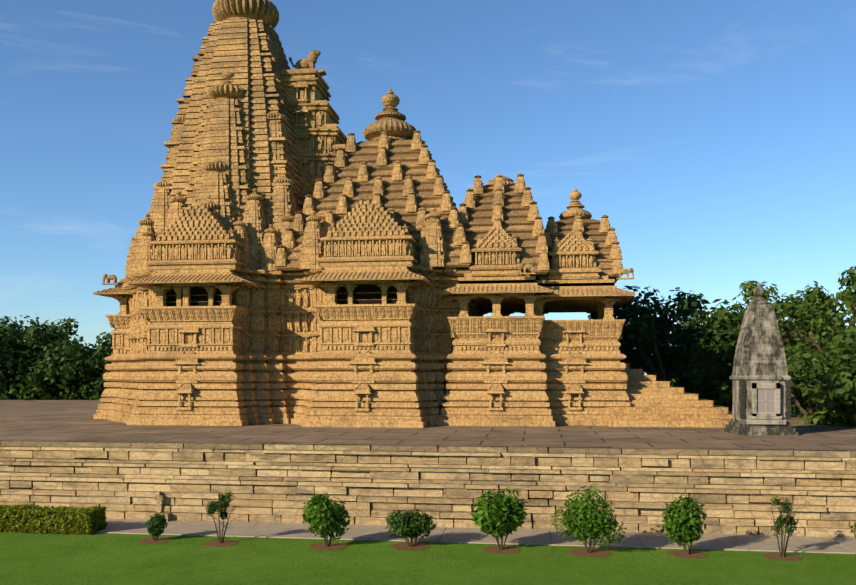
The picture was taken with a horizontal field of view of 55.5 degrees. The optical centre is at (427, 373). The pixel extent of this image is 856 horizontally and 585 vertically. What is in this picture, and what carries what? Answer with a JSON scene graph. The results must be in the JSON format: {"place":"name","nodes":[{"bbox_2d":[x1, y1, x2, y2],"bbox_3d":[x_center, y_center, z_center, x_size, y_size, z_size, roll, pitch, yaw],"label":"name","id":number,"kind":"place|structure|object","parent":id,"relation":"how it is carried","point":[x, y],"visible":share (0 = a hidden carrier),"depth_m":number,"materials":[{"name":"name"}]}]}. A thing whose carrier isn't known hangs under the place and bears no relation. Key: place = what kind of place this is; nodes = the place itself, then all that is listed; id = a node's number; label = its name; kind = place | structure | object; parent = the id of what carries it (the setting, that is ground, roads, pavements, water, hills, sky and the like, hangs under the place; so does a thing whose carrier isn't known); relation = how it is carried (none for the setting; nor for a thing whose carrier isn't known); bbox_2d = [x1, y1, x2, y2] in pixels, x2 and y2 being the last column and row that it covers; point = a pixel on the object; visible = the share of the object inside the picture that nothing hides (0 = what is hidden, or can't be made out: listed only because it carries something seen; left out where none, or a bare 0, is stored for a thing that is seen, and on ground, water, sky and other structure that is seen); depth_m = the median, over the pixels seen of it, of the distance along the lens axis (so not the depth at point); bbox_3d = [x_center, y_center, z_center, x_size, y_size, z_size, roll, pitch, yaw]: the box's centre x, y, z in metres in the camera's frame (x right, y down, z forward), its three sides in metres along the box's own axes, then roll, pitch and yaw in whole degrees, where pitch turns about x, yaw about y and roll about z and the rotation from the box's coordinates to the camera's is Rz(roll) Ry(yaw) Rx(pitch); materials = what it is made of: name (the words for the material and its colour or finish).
{"place":"outdoors","nodes":[
{"label":"outdoors","id":0,"kind":"place"},
{"bbox_2d":[0,378,855,584],"bbox_3d":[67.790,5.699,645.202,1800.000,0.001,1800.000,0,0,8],"label":"lawn ground","id":1,"kind":"structure","parent":0,"point":[78,559],"depth_m":24.31,"materials":[{"name":"green plant"}]},
{"bbox_2d":[0,331,37,397],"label":"tree","id":2,"kind":"object","parent":1,"relation":"on","point":[11,348],"depth_m":89.45,"materials":[{"name":"green plant"}]},
{"bbox_2d":[0,313,46,345],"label":"tree","id":3,"kind":"object","parent":1,"relation":"on","point":[18,328],"visible":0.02,"depth_m":112.90,"materials":[{"name":"green plant"}]},
{"bbox_2d":[0,361,59,399],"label":"tree","id":4,"kind":"object","parent":1,"relation":"on","point":[11,396],"depth_m":84.82,"materials":[{"name":"green plant"}]},
{"bbox_2d":[0,316,104,399],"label":"tree","id":5,"kind":"object","parent":1,"relation":"on","point":[44,337],"depth_m":89.99,"materials":[{"name":"green plant"}]},
{"bbox_2d":[0,503,107,534],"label":"hedge","id":6,"kind":"object","parent":1,"relation":"on","point":[95,521],"depth_m":29.02,"materials":[{"name":"green plant"}]},
{"bbox_2d":[11,355,101,399],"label":"tree","id":7,"kind":"object","parent":1,"relation":"on","point":[36,379],"depth_m":84.19,"materials":[{"name":"green plant"}]},
{"bbox_2d":[6,317,111,363],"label":"tree","id":8,"kind":"object","parent":1,"relation":"on","point":[66,326],"visible":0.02,"depth_m":104.31,"materials":[{"name":"green plant"}]},
{"bbox_2d":[37,336,112,399],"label":"tree","id":9,"kind":"object","parent":1,"relation":"on","point":[78,369],"depth_m":84.23,"materials":[{"name":"green plant"}]},
{"bbox_2d":[50,360,109,399],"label":"tree","id":10,"kind":"object","parent":1,"relation":"on","point":[93,396],"visible":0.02,"depth_m":84.60,"materials":[{"name":"green plant"}]},
{"bbox_2d":[138,537,172,543],"bbox_3d":[-9.308,5.690,27.780,1.120,0.006,1.092,0,0,8],"label":"soil bed","id":11,"kind":"object","parent":1,"relation":"on","point":[151,541],"visible":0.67,"depth_m":27.75,"materials":[{"name":"brown soil"}]},
{"bbox_2d":[145,513,167,540],"bbox_3d":[-9.247,5.231,27.790,0.753,0.952,0.723,0,0,8],"label":"shrub","id":12,"kind":"object","parent":11,"relation":"on","point":[158,522],"depth_m":27.63,"materials":[{"name":"green plant"}]},
{"bbox_2d":[203,540,238,546],"bbox_3d":[-6.964,5.690,27.337,1.190,0.006,1.160,0,0,8],"label":"soil bed","id":13,"kind":"object","parent":1,"relation":"on","point":[214,543],"visible":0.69,"depth_m":27.26,"materials":[{"name":"brown soil"}]},
{"bbox_2d":[205,490,238,542],"bbox_3d":[-6.878,4.808,27.203,1.201,1.794,0.993,0,0,8],"label":"shrub","id":14,"kind":"object","parent":13,"relation":"on","point":[213,507],"depth_m":27.22,"materials":[{"name":"green plant"}]},
{"bbox_2d":[309,543,346,550],"bbox_3d":[-3.298,5.690,26.819,1.250,0.006,1.219,0,0,8],"label":"soil bed","id":15,"kind":"object","parent":1,"relation":"on","point":[322,546],"visible":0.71,"depth_m":26.78,"materials":[{"name":"brown soil"}]},
{"bbox_2d":[302,493,350,546],"bbox_3d":[-3.390,4.809,26.810,1.600,1.795,1.473,0,0,8],"label":"shrub","id":16,"kind":"object","parent":15,"relation":"on","point":[319,509],"depth_m":26.52,"materials":[{"name":"green plant"}]},
{"bbox_2d":[391,542,429,550],"bbox_3d":[-0.568,5.690,26.851,1.320,0.006,1.287,0,0,8],"label":"soil bed","id":17,"kind":"object","parent":1,"relation":"on","point":[405,546],"visible":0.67,"depth_m":26.78,"materials":[{"name":"brown soil"}]},
{"bbox_2d":[385,509,436,546],"bbox_3d":[-0.531,5.086,26.984,1.800,1.255,1.962,0,0,8],"label":"shrub","id":18,"kind":"object","parent":17,"relation":"on","point":[403,523],"depth_m":26.58,"materials":[{"name":"green plant"}]},
{"bbox_2d":[0,440,855,537],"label":"stone retaining wall","id":19,"kind":"structure","parent":1,"relation":"on","point":[734,491],"depth_m":30.31,"materials":[{"name":"stone"}]},
{"bbox_2d":[0,400,855,449],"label":"stone platform floor","id":20,"kind":"structure","parent":19,"relation":"on","point":[47,420],"depth_m":36.17,"materials":[{"name":"grey stone"}]},
{"bbox_2d":[93,18,731,427],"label":"temple","id":21,"kind":"structure","parent":20,"relation":"on","point":[279,336],"depth_m":43.40,"materials":[{"name":"beige stone"}]},
{"bbox_2d":[129,283,396,312],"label":"dark interior openings","id":22,"kind":"object","parent":21,"relation":"in","point":[198,290],"visible":0.08,"depth_m":42.88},
{"bbox_2d":[101,0,634,284],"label":"roof ornaments","id":23,"kind":"object","parent":21,"relation":"attached to","point":[391,123],"visible":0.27,"depth_m":47.38,"materials":[{"name":"stone"}]},
{"bbox_2d":[723,304,797,435],"bbox_3d":[15.041,-0.215,36.932,2.600,5.832,2.600,0,0,8],"label":"small shrine","id":24,"kind":"object","parent":20,"relation":"on","point":[759,362],"visible":1,"depth_m":36.03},
{"bbox_2d":[747,283,770,304],"bbox_3d":[15.041,-3.631,36.932,1.008,1.000,1.008,0,0,8],"label":"finial","id":25,"kind":"object","parent":24,"relation":"on","point":[759,291],"visible":1,"depth_m":36.74,"materials":[{"name":"grey stone"}]},
{"bbox_2d":[757,389,775,413],"bbox_3d":[14.897,1.199,35.855,0.820,1.100,0.042,0,0,8],"label":"door frame","id":26,"kind":"object","parent":24,"relation":"in","point":[766,412],"visible":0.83,"depth_m":35.82,"materials":[{"name":"white wood"}]},
{"bbox_2d":[757,390,773,411],"bbox_3d":[14.897,1.199,35.859,0.720,1.000,0.015,0,0,8],"label":"door","id":27,"kind":"structure","parent":26,"relation":"in","point":[761,400],"depth_m":35.86,"materials":[{"name":"white wood"}]},
{"bbox_2d":[482,545,520,553],"bbox_3d":[2.373,5.690,26.353,1.300,0.006,1.267,0,0,8],"label":"soil bed","id":28,"kind":"object","parent":1,"relation":"on","point":[505,550],"visible":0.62,"depth_m":26.32,"materials":[{"name":"brown soil"}]},
{"bbox_2d":[471,487,527,549],"bbox_3d":[2.304,4.716,26.283,1.938,1.986,1.841,0,0,8],"label":"shrub","id":29,"kind":"object","parent":28,"relation":"on","point":[489,517],"depth_m":25.99,"materials":[{"name":"green plant"}]},
{"bbox_2d":[568,548,610,556],"bbox_3d":[5.148,5.690,25.902,1.370,0.006,1.336,0,0,8],"label":"soil bed","id":30,"kind":"object","parent":1,"relation":"on","point":[581,552],"visible":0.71,"depth_m":25.88,"materials":[{"name":"brown soil"}]},
{"bbox_2d":[550,485,625,552],"bbox_3d":[5.068,4.627,25.767,2.374,2.168,2.002,0,0,8],"label":"shrub","id":31,"kind":"object","parent":30,"relation":"on","point":[582,511],"depth_m":25.48,"materials":[{"name":"green plant"}]},
{"bbox_2d":[620,316,710,386],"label":"tree","id":32,"kind":"object","parent":1,"relation":"on","point":[664,336],"depth_m":60.00,"materials":[{"name":"green plant"}]},
{"bbox_2d":[587,285,747,392],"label":"tree","id":33,"kind":"object","parent":1,"relation":"on","point":[726,340],"depth_m":49.36,"materials":[{"name":"green plant"}]},
{"bbox_2d":[667,550,707,558],"bbox_3d":[8.185,5.690,25.653,1.240,0.006,1.209,0,0,8],"label":"soil bed","id":34,"kind":"object","parent":1,"relation":"on","point":[691,555],"visible":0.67,"depth_m":25.60,"materials":[{"name":"brown soil"}]},
{"bbox_2d":[661,494,706,554],"bbox_3d":[8.093,4.741,25.645,1.440,1.930,1.231,0,0,8],"label":"shrub","id":35,"kind":"object","parent":34,"relation":"on","point":[675,518],"depth_m":25.44,"materials":[{"name":"green plant"}]},
{"bbox_2d":[645,336,729,406],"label":"tree","id":36,"kind":"object","parent":1,"relation":"on","point":[673,383],"depth_m":67.93,"materials":[{"name":"green plant"}]},
{"bbox_2d":[648,347,734,411],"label":"tree","id":37,"kind":"object","parent":1,"relation":"on","point":[720,392],"depth_m":51.27,"materials":[{"name":"green plant"}]},
{"bbox_2d":[678,305,785,343],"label":"tree","id":38,"kind":"object","parent":1,"relation":"on","point":[724,317],"visible":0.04,"depth_m":69.27,"materials":[{"name":"green plant"}]},
{"bbox_2d":[703,345,818,410],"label":"tree","id":39,"kind":"object","parent":1,"relation":"on","point":[788,399],"depth_m":58.60,"materials":[{"name":"green plant"}]},
{"bbox_2d":[707,311,825,354],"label":"tree","id":40,"kind":"object","parent":1,"relation":"on","point":[797,339],"depth_m":80.90,"materials":[{"name":"green plant"}]},
{"bbox_2d":[762,553,802,560],"bbox_3d":[11.019,5.690,25.291,1.190,0.006,1.160,0,0,8],"label":"soil bed","id":41,"kind":"object","parent":1,"relation":"on","point":[787,557],"visible":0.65,"depth_m":25.18,"materials":[{"name":"brown soil"}]},
{"bbox_2d":[770,495,799,556],"bbox_3d":[11.143,4.728,25.362,0.955,1.952,1.133,0,0,8],"label":"shrub","id":42,"kind":"object","parent":41,"relation":"on","point":[780,523],"depth_m":25.23,"materials":[{"name":"green plant"}]},
{"bbox_2d":[731,280,852,393],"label":"tree","id":43,"kind":"object","parent":1,"relation":"on","point":[750,286],"depth_m":63.78,"materials":[{"name":"green plant"}]},
{"bbox_2d":[731,330,855,422],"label":"tree","id":44,"kind":"object","parent":1,"relation":"on","point":[831,356],"depth_m":47.03,"materials":[{"name":"green plant"}]},
{"bbox_2d":[745,266,855,382],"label":"tree","id":45,"kind":"object","parent":1,"relation":"on","point":[787,307],"depth_m":55.79,"materials":[{"name":"green plant"}]},
{"bbox_2d":[786,326,855,425],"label":"tree","id":46,"kind":"object","parent":1,"relation":"on","point":[841,395],"depth_m":42.56,"materials":[{"name":"green plant"}]},
{"bbox_2d":[824,286,855,337],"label":"tree","id":47,"kind":"object","parent":1,"relation":"on","point":[840,294],"depth_m":68.41,"materials":[{"name":"green plant"}]},
{"bbox_3d":[13.672,5.690,24.731,1.200,0.006,1.170,0,0,8],"label":"shrub soil ring","id":48,"kind":"object","parent":1,"relation":"on","visible":0},
{"bbox_2d":[850,520,855,537],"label":"shrub","id":49,"kind":"object","parent":48,"relation":"on","point":[852,531],"visible":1,"depth_m":24.98,"materials":[{"name":"green plant"}]},
{"bbox_2d":[0,0,855,374],"label":"sky","id":50,"kind":"structure","parent":0,"point":[716,139],"materials":[{"name":"blue"}]},
{"bbox_2d":[95,519,855,553],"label":"paved path","id":51,"kind":"structure","parent":0,"point":[743,542],"depth_m":28.30,"materials":[{"name":"grey stone"}]}
]}

